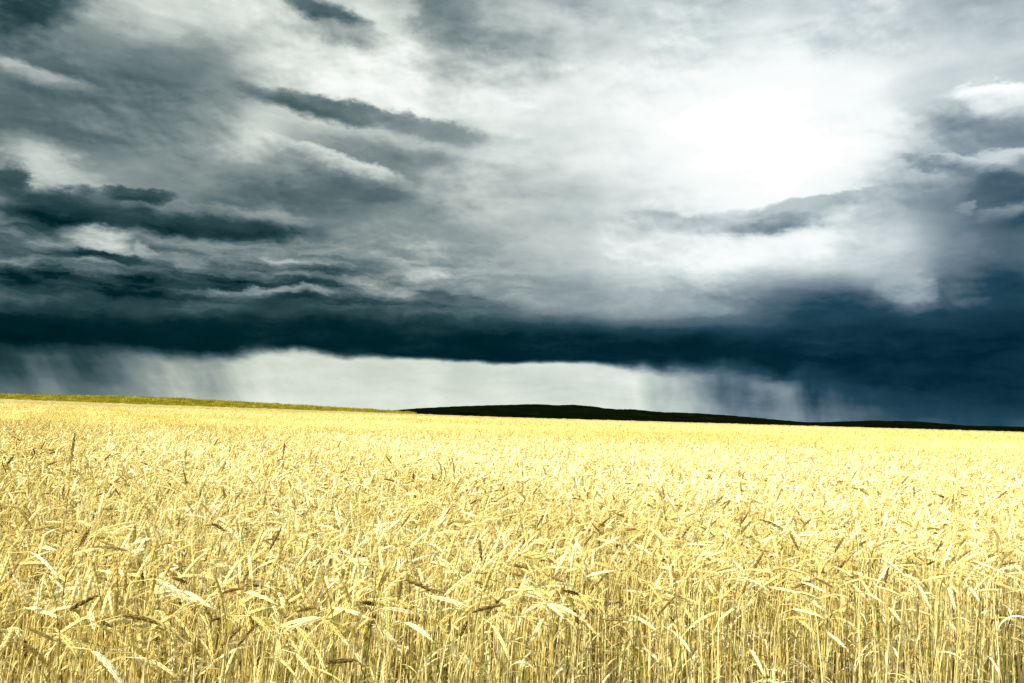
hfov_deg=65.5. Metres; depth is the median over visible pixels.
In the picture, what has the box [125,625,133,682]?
wheat stalk
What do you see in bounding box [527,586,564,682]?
wheat stalk
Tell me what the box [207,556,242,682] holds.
wheat stalk
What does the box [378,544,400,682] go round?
wheat stalk
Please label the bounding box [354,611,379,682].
wheat stalk
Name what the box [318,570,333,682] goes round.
wheat stalk
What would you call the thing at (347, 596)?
wheat stalk
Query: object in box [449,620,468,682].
wheat stalk
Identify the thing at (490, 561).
wheat stalk
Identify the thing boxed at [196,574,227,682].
wheat stalk
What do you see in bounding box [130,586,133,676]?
wheat stalk
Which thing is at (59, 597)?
wheat stalk
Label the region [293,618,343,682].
wheat stalk
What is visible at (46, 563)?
wheat stalk
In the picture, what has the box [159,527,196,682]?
wheat stalk
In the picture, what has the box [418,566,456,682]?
wheat stalk
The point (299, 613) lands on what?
wheat stalk
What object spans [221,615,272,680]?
wheat stalk
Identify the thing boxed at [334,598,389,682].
wheat stalk
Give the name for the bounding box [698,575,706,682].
wheat stalk
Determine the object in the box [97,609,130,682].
wheat stalk
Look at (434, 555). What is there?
wheat stalk
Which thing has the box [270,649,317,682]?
wheat stalk
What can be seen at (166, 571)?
wheat stalk
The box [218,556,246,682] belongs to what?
wheat stalk
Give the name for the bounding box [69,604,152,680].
wheat stalk
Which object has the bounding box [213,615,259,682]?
wheat stalk
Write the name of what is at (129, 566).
wheat stalk
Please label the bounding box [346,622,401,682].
wheat stalk
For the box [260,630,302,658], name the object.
wheat stalk
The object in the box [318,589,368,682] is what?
wheat stalk
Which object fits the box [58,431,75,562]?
wheat stalk
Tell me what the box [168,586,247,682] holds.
wheat stalk
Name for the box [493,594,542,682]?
wheat stalk
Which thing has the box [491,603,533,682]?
wheat stalk
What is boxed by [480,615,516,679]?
wheat stalk
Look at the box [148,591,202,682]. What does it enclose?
wheat stalk
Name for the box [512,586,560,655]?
wheat stalk
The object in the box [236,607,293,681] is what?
wheat stalk
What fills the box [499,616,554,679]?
wheat stalk
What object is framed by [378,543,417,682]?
wheat stalk
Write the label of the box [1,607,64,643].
wheat stalk
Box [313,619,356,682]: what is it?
wheat stalk
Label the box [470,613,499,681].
wheat stalk
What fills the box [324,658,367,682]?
wheat stalk
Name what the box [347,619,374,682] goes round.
wheat stalk
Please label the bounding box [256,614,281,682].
wheat stalk
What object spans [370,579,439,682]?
wheat stalk
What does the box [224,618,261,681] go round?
wheat stalk
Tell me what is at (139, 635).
wheat stalk
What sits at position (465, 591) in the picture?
wheat stalk
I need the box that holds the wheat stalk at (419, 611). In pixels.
[417,604,457,682]
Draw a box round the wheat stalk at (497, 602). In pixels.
[471,594,505,677]
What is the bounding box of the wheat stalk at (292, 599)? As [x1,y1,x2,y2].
[253,590,307,682]
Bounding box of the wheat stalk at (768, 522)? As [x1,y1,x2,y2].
[734,519,785,682]
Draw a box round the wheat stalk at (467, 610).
[455,599,533,682]
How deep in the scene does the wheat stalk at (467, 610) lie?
3.07 m
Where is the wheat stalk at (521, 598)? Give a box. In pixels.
[508,591,525,682]
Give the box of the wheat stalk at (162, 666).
[111,657,178,682]
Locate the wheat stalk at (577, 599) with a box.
[540,596,593,682]
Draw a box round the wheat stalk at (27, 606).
[16,599,29,682]
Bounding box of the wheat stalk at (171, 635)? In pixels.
[140,612,175,682]
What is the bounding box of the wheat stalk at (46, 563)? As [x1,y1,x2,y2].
[0,552,58,644]
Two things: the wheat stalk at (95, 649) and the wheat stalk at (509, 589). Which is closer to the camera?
the wheat stalk at (95, 649)
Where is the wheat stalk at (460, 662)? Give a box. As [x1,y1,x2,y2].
[453,645,471,682]
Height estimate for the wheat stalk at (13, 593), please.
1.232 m
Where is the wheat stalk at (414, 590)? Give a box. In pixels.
[386,579,433,682]
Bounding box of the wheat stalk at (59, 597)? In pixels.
[41,579,87,682]
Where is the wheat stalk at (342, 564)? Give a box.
[332,553,375,679]
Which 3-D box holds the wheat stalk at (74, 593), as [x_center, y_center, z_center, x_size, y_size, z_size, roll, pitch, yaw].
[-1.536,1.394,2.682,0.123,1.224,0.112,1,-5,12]
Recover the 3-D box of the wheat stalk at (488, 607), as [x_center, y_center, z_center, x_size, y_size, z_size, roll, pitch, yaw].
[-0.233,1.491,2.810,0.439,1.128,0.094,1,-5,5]
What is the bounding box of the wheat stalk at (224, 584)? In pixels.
[175,571,240,682]
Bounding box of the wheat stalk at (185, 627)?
[145,614,192,677]
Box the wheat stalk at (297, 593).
[293,588,303,679]
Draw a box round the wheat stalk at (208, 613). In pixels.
[201,604,224,682]
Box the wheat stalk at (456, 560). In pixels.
[429,544,460,682]
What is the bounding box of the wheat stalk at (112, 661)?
[83,655,126,682]
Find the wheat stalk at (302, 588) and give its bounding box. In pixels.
[297,566,309,675]
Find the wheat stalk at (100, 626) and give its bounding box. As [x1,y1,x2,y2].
[57,624,121,681]
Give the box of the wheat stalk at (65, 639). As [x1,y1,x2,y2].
[32,633,77,682]
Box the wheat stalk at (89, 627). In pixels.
[68,611,105,681]
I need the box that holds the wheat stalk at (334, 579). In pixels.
[330,578,348,682]
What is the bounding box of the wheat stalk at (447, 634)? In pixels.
[415,587,457,682]
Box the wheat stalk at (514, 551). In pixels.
[492,539,524,682]
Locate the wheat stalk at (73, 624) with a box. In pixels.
[33,615,88,682]
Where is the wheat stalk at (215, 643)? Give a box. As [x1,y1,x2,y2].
[209,613,251,682]
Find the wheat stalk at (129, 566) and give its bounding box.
[106,557,134,679]
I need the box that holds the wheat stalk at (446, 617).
[434,609,468,682]
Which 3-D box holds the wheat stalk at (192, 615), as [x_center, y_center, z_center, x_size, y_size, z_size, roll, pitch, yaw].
[-1.303,1.487,2.866,0.393,1.085,0.103,0,-6,20]
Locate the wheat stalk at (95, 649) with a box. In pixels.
[76,643,117,682]
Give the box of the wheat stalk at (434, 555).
[427,543,473,675]
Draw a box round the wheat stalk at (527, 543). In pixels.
[516,525,537,667]
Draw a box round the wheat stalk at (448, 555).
[422,530,456,682]
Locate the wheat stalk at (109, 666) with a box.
[55,646,122,682]
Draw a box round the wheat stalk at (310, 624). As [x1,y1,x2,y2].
[292,616,327,682]
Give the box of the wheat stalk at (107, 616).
[70,614,120,682]
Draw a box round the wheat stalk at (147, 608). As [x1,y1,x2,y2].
[143,587,154,673]
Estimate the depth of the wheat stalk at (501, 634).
3.05 m
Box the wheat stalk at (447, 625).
[443,583,457,667]
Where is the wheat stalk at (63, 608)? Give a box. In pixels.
[50,605,104,682]
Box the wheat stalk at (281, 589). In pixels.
[240,586,295,682]
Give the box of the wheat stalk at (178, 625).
[167,603,261,682]
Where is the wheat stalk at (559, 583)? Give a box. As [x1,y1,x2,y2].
[494,582,574,682]
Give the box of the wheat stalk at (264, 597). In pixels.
[191,591,273,679]
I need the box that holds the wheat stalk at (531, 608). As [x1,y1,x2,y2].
[520,602,569,682]
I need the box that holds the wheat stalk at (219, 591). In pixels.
[211,570,226,682]
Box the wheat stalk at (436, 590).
[411,587,442,681]
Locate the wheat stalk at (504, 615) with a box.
[468,605,512,678]
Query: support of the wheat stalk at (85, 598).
on the ground at (616, 642)
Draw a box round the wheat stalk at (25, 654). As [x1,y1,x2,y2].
[21,639,27,682]
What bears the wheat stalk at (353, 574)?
on the ground at (616, 642)
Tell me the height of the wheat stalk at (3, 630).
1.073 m
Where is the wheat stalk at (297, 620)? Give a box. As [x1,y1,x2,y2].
[274,616,404,682]
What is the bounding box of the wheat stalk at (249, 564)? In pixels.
[247,551,274,682]
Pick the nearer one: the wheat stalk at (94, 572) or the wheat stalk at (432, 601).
the wheat stalk at (94, 572)
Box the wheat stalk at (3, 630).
[0,628,8,682]
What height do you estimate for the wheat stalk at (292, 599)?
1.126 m
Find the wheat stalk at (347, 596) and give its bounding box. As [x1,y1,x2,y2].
[339,578,354,678]
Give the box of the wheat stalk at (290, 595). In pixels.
[267,588,297,682]
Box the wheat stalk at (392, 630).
[391,576,410,682]
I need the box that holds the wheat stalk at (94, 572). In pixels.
[88,554,105,682]
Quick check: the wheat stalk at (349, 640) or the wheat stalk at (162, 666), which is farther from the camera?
the wheat stalk at (349, 640)
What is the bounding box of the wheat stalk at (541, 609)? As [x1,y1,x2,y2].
[520,606,547,680]
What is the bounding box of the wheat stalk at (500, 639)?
[460,615,508,682]
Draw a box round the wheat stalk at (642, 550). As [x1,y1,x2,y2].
[614,534,646,682]
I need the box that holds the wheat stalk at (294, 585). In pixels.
[292,583,301,681]
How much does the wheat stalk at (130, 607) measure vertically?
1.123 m
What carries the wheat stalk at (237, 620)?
on the ground at (616, 642)
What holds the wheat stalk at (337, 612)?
on the ground at (616, 642)
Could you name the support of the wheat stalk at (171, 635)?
on the ground at (616, 642)
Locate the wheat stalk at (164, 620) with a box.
[128,615,172,682]
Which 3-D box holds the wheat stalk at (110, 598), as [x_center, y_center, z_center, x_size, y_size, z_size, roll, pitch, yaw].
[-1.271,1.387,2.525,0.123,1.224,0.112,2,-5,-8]
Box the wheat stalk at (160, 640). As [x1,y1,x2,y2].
[134,637,165,682]
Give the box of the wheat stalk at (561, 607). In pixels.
[517,603,576,682]
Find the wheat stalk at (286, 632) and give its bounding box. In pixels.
[263,625,298,651]
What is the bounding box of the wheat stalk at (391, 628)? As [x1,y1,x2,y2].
[343,603,395,675]
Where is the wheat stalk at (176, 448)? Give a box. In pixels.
[170,428,198,503]
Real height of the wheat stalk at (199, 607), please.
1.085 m
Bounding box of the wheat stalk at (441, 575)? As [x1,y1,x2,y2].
[427,560,442,682]
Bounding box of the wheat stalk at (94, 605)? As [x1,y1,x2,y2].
[79,591,103,682]
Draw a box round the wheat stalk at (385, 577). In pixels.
[363,560,392,682]
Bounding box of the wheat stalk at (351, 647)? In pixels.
[307,630,361,682]
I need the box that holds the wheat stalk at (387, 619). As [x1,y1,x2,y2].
[376,610,390,682]
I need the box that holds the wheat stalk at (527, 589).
[520,588,552,682]
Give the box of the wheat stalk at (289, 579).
[286,565,297,682]
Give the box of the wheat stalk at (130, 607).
[113,586,133,682]
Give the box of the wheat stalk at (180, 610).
[142,599,194,682]
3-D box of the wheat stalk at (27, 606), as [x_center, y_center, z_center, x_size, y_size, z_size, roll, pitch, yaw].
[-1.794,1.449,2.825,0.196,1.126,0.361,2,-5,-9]
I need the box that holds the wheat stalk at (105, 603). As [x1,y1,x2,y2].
[88,583,111,682]
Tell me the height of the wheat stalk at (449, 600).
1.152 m
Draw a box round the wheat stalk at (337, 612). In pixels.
[295,605,351,682]
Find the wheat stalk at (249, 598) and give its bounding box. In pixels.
[215,590,265,677]
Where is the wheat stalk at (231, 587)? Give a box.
[187,585,252,682]
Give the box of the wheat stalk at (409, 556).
[400,542,411,679]
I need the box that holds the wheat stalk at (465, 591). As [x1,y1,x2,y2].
[448,579,471,682]
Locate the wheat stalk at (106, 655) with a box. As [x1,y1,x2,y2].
[88,645,134,682]
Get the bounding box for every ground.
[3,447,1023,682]
[414,412,1023,431]
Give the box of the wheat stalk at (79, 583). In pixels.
[59,567,87,677]
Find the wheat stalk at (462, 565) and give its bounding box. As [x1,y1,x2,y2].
[444,544,471,682]
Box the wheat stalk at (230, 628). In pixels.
[219,623,234,682]
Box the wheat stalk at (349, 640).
[344,586,350,682]
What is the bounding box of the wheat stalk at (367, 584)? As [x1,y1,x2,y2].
[326,581,380,681]
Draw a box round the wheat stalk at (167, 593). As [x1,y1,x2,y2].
[76,590,178,675]
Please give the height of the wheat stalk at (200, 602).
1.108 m
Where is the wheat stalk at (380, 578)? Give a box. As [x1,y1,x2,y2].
[359,564,386,682]
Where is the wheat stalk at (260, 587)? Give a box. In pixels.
[230,582,262,682]
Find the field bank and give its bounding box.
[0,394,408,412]
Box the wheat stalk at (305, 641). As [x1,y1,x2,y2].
[287,627,314,682]
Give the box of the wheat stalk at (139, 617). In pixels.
[85,614,162,682]
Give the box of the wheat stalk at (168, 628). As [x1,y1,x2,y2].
[141,613,194,682]
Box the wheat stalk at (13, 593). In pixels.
[6,569,19,682]
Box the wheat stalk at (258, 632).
[236,629,264,676]
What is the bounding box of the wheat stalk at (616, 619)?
[586,617,630,682]
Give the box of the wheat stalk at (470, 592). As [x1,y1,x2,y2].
[459,572,485,682]
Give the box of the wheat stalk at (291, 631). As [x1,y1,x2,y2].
[243,621,300,682]
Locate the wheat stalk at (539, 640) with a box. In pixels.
[535,609,574,682]
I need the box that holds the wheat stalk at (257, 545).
[229,526,264,675]
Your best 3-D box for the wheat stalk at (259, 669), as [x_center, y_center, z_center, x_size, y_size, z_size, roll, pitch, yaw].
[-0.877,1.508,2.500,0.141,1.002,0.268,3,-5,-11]
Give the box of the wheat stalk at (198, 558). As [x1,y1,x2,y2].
[157,553,203,681]
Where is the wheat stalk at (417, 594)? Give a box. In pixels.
[405,580,441,682]
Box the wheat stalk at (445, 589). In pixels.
[440,581,447,666]
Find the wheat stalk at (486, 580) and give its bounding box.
[467,563,492,682]
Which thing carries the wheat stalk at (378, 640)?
on the ground at (616, 642)
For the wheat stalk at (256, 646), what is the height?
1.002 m
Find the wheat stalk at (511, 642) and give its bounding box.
[472,593,521,682]
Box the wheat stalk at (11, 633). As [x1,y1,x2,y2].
[0,626,15,660]
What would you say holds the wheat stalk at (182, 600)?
on the ground at (616, 642)
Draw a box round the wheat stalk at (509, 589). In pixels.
[504,588,537,682]
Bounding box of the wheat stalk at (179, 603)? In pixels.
[166,601,194,682]
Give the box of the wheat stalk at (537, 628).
[528,611,553,682]
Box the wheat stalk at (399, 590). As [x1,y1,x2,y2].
[387,575,402,678]
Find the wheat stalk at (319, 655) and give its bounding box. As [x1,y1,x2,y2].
[298,643,327,682]
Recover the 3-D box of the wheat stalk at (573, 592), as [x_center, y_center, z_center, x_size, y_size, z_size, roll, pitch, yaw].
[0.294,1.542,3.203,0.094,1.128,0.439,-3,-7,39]
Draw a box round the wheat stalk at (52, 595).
[43,571,59,680]
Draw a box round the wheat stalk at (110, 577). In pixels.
[98,561,119,682]
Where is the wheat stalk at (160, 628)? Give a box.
[121,626,175,678]
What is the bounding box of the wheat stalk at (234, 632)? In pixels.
[204,626,241,681]
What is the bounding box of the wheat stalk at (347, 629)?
[332,619,387,682]
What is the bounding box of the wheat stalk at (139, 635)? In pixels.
[137,633,144,682]
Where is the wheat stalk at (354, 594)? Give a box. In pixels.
[326,576,356,682]
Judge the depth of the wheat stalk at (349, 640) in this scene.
3.25 m
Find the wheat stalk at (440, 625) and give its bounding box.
[372,604,448,682]
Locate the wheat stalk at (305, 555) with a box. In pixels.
[233,544,314,682]
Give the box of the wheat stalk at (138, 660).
[118,616,154,682]
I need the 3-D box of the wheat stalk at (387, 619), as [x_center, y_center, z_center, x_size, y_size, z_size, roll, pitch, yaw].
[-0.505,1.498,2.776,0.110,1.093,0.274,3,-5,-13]
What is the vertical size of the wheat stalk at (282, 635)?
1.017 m
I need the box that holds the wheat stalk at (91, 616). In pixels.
[71,611,96,682]
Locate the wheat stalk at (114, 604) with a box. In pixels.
[106,590,117,682]
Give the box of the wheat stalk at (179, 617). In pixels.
[173,604,232,682]
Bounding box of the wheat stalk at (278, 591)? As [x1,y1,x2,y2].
[262,590,291,682]
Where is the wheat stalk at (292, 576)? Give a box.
[277,564,325,682]
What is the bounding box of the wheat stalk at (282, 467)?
[273,441,284,531]
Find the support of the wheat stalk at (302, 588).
on the ground at (616, 642)
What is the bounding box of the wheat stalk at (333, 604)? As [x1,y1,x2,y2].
[314,599,349,682]
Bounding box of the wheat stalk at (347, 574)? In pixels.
[328,557,350,682]
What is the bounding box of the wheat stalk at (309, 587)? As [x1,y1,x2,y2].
[294,579,317,660]
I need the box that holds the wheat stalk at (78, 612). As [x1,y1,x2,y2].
[0,602,88,679]
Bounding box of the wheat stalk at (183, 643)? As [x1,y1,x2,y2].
[120,617,190,682]
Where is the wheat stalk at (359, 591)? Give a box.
[321,584,372,682]
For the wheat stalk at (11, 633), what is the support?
on the ground at (616, 642)
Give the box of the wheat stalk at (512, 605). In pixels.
[494,594,537,682]
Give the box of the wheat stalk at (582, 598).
[553,592,590,675]
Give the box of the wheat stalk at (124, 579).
[110,568,126,682]
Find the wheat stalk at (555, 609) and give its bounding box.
[518,602,563,669]
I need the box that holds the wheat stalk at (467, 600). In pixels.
[451,595,488,682]
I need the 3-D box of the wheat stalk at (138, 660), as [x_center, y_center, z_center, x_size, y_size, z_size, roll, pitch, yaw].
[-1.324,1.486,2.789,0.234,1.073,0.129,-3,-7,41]
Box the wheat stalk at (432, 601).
[431,593,434,679]
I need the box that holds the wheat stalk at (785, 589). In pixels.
[767,586,822,682]
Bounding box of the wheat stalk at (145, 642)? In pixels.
[122,633,160,678]
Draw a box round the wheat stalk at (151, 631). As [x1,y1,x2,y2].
[141,610,168,682]
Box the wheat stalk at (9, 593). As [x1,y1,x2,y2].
[0,579,13,628]
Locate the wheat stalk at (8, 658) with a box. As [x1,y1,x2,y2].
[0,650,36,682]
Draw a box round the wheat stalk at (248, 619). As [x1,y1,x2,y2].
[222,600,252,682]
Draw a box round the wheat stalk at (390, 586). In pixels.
[353,570,407,682]
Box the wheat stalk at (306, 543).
[285,530,317,682]
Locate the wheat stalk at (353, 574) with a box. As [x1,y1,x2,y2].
[333,564,357,681]
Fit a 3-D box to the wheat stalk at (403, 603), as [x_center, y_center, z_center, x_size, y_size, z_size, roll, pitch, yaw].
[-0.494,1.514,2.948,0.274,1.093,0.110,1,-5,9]
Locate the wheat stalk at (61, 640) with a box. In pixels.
[15,636,84,682]
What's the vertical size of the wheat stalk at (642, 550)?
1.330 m
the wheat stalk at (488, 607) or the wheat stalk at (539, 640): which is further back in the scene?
the wheat stalk at (539, 640)
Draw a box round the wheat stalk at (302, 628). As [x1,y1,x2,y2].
[259,627,311,682]
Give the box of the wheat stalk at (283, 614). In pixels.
[234,603,292,682]
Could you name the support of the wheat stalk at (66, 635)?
on the ground at (616, 642)
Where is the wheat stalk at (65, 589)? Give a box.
[43,586,123,682]
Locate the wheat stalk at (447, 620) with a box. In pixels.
[442,605,481,682]
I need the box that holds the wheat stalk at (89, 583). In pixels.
[64,575,92,682]
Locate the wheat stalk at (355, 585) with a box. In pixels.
[309,575,367,682]
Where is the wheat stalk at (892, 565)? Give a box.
[852,558,907,682]
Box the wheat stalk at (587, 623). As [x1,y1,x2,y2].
[547,611,597,682]
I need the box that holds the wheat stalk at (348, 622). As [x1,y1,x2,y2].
[342,601,386,673]
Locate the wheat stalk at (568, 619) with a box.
[516,598,577,682]
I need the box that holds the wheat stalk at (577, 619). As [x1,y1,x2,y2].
[571,608,579,682]
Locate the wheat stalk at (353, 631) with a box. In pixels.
[349,625,355,682]
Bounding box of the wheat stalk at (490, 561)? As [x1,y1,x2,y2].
[455,552,500,682]
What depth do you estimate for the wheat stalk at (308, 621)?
2.64 m
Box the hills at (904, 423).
[812,420,1023,428]
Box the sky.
[0,0,1023,426]
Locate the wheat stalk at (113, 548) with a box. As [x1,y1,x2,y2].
[88,545,147,680]
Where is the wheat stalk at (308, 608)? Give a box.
[268,606,318,682]
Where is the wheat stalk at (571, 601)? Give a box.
[565,595,576,680]
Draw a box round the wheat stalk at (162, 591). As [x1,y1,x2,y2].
[147,577,181,682]
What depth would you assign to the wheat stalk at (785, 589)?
3.13 m
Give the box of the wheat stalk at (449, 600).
[399,595,469,682]
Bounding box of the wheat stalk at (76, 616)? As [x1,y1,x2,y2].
[38,612,85,682]
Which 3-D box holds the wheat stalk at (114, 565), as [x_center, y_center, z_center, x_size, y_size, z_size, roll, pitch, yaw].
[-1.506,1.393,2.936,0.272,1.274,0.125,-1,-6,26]
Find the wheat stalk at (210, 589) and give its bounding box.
[186,583,227,682]
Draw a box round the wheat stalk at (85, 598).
[71,582,104,682]
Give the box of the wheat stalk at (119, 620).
[92,618,135,682]
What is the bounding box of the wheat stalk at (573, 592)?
[562,590,620,682]
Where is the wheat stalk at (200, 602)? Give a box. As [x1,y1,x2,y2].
[115,596,215,682]
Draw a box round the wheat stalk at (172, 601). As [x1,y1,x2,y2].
[152,594,197,678]
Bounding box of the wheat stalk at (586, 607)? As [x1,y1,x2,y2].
[540,588,594,680]
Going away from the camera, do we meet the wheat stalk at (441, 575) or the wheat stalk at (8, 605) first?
the wheat stalk at (8, 605)
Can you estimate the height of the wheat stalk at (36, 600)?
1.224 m
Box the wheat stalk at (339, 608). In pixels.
[265,607,373,682]
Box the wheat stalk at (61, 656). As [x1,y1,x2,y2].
[53,633,87,682]
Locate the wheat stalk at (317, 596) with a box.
[310,588,326,682]
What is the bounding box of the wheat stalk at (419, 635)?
[414,603,455,682]
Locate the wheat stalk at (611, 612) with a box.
[602,602,622,682]
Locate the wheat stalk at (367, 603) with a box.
[361,601,404,682]
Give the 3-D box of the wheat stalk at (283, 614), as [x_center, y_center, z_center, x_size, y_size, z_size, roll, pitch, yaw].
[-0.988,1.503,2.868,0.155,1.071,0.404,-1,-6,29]
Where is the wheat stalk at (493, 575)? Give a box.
[480,546,506,682]
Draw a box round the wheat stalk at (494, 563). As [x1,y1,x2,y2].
[448,555,499,682]
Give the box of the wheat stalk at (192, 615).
[139,602,208,680]
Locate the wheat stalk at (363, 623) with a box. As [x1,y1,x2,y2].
[342,618,370,680]
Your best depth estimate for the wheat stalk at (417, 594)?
3.00 m
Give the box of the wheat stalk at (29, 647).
[0,640,50,671]
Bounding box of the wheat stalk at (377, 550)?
[367,538,394,679]
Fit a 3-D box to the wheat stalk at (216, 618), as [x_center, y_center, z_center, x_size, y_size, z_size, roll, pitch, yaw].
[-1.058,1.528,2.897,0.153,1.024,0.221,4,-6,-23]
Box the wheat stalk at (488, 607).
[438,602,509,682]
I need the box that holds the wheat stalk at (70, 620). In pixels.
[6,602,79,682]
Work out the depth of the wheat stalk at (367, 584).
3.30 m
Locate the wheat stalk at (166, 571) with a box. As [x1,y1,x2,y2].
[148,558,173,682]
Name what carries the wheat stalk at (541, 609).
on the ground at (616, 642)
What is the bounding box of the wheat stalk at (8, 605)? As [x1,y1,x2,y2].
[0,594,13,627]
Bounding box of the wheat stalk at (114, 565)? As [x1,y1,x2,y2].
[107,551,118,682]
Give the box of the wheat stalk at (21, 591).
[18,572,38,682]
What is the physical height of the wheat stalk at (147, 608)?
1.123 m
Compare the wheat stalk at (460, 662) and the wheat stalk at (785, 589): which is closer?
the wheat stalk at (460, 662)
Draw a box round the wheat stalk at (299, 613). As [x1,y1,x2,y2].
[284,597,321,682]
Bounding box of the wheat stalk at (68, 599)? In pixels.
[51,594,71,682]
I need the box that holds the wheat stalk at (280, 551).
[263,537,305,682]
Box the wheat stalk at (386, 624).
[353,598,390,669]
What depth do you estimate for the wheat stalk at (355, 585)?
2.87 m
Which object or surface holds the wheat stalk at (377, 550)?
on the ground at (616, 642)
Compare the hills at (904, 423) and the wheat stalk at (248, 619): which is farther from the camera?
the hills at (904, 423)
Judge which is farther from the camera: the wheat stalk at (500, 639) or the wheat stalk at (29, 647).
the wheat stalk at (500, 639)
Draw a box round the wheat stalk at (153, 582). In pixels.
[136,569,155,682]
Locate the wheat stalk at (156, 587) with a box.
[113,585,177,676]
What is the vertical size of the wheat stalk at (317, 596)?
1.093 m
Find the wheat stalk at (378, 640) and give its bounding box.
[362,605,380,676]
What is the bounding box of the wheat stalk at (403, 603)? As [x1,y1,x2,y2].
[358,597,414,679]
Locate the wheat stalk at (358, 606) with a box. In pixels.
[333,595,370,682]
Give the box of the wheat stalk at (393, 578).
[376,566,397,672]
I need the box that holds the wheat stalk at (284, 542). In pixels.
[253,536,287,682]
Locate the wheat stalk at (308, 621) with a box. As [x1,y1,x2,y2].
[277,617,408,682]
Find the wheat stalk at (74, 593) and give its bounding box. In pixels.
[52,581,82,682]
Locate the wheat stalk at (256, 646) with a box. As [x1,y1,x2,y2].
[254,626,291,682]
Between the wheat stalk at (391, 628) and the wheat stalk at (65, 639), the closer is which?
the wheat stalk at (65, 639)
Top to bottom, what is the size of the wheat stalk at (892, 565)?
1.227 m
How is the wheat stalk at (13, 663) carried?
on the ground at (616, 642)
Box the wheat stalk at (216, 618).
[209,616,245,682]
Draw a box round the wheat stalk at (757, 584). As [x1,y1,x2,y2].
[718,577,770,682]
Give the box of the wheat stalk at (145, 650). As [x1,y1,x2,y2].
[127,639,168,682]
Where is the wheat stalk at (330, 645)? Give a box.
[323,625,345,682]
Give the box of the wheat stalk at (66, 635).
[18,627,79,682]
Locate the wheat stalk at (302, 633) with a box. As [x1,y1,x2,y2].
[271,626,314,682]
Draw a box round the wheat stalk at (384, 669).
[380,652,386,682]
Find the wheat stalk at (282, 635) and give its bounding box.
[241,615,287,682]
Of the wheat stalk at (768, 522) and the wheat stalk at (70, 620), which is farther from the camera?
the wheat stalk at (768, 522)
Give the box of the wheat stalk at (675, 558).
[654,545,682,682]
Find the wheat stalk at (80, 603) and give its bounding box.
[35,594,100,675]
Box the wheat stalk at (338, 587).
[308,576,355,682]
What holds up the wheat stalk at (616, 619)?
on the ground at (616, 642)
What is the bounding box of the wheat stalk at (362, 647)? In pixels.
[359,597,396,681]
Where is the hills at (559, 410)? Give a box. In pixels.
[394,404,845,424]
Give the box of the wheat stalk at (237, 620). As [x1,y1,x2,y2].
[229,611,252,682]
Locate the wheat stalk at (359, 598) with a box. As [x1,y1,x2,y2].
[340,589,384,682]
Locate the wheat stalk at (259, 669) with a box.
[255,652,262,682]
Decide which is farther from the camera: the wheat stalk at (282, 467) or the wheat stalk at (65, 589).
the wheat stalk at (282, 467)
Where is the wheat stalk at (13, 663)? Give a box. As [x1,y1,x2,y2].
[9,648,44,682]
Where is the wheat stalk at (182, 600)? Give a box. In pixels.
[180,583,197,682]
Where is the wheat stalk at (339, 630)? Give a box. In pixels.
[334,606,386,680]
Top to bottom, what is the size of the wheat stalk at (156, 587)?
1.108 m
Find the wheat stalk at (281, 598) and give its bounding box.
[261,592,285,678]
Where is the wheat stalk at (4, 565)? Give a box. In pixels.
[0,552,10,582]
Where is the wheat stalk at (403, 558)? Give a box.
[393,529,410,682]
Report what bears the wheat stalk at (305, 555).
on the ground at (616, 642)
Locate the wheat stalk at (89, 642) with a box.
[40,638,114,682]
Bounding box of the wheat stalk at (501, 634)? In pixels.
[496,630,503,682]
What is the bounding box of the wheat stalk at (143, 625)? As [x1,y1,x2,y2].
[94,622,163,682]
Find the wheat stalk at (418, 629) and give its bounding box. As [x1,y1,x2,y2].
[365,622,432,682]
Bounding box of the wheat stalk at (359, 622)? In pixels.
[326,597,361,680]
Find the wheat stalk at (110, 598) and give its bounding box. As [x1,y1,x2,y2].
[108,581,119,676]
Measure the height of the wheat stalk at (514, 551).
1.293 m
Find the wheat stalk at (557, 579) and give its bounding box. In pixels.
[538,576,563,682]
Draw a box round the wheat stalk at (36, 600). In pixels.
[33,580,40,682]
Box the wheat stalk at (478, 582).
[448,580,494,678]
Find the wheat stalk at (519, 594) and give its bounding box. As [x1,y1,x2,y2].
[497,593,526,682]
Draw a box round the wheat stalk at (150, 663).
[97,652,164,682]
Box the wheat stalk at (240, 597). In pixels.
[234,584,255,680]
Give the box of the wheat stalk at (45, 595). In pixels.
[4,590,56,599]
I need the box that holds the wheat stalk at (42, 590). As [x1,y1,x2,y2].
[16,570,46,682]
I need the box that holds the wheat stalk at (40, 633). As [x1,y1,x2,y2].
[24,626,70,682]
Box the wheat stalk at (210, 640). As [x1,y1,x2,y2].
[186,615,214,682]
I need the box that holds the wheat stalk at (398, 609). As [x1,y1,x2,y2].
[298,607,419,682]
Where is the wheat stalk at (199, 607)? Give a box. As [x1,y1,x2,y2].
[115,590,209,682]
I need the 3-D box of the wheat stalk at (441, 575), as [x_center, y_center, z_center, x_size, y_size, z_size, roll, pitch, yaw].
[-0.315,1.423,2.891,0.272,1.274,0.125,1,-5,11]
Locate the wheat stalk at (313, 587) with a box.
[300,562,320,680]
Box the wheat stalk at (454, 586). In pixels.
[417,571,472,682]
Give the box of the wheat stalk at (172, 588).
[114,579,193,682]
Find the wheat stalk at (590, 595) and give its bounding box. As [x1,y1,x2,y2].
[571,588,612,681]
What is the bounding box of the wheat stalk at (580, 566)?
[564,545,588,682]
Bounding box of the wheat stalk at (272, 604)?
[249,600,277,682]
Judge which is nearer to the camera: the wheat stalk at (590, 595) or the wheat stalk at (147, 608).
the wheat stalk at (147, 608)

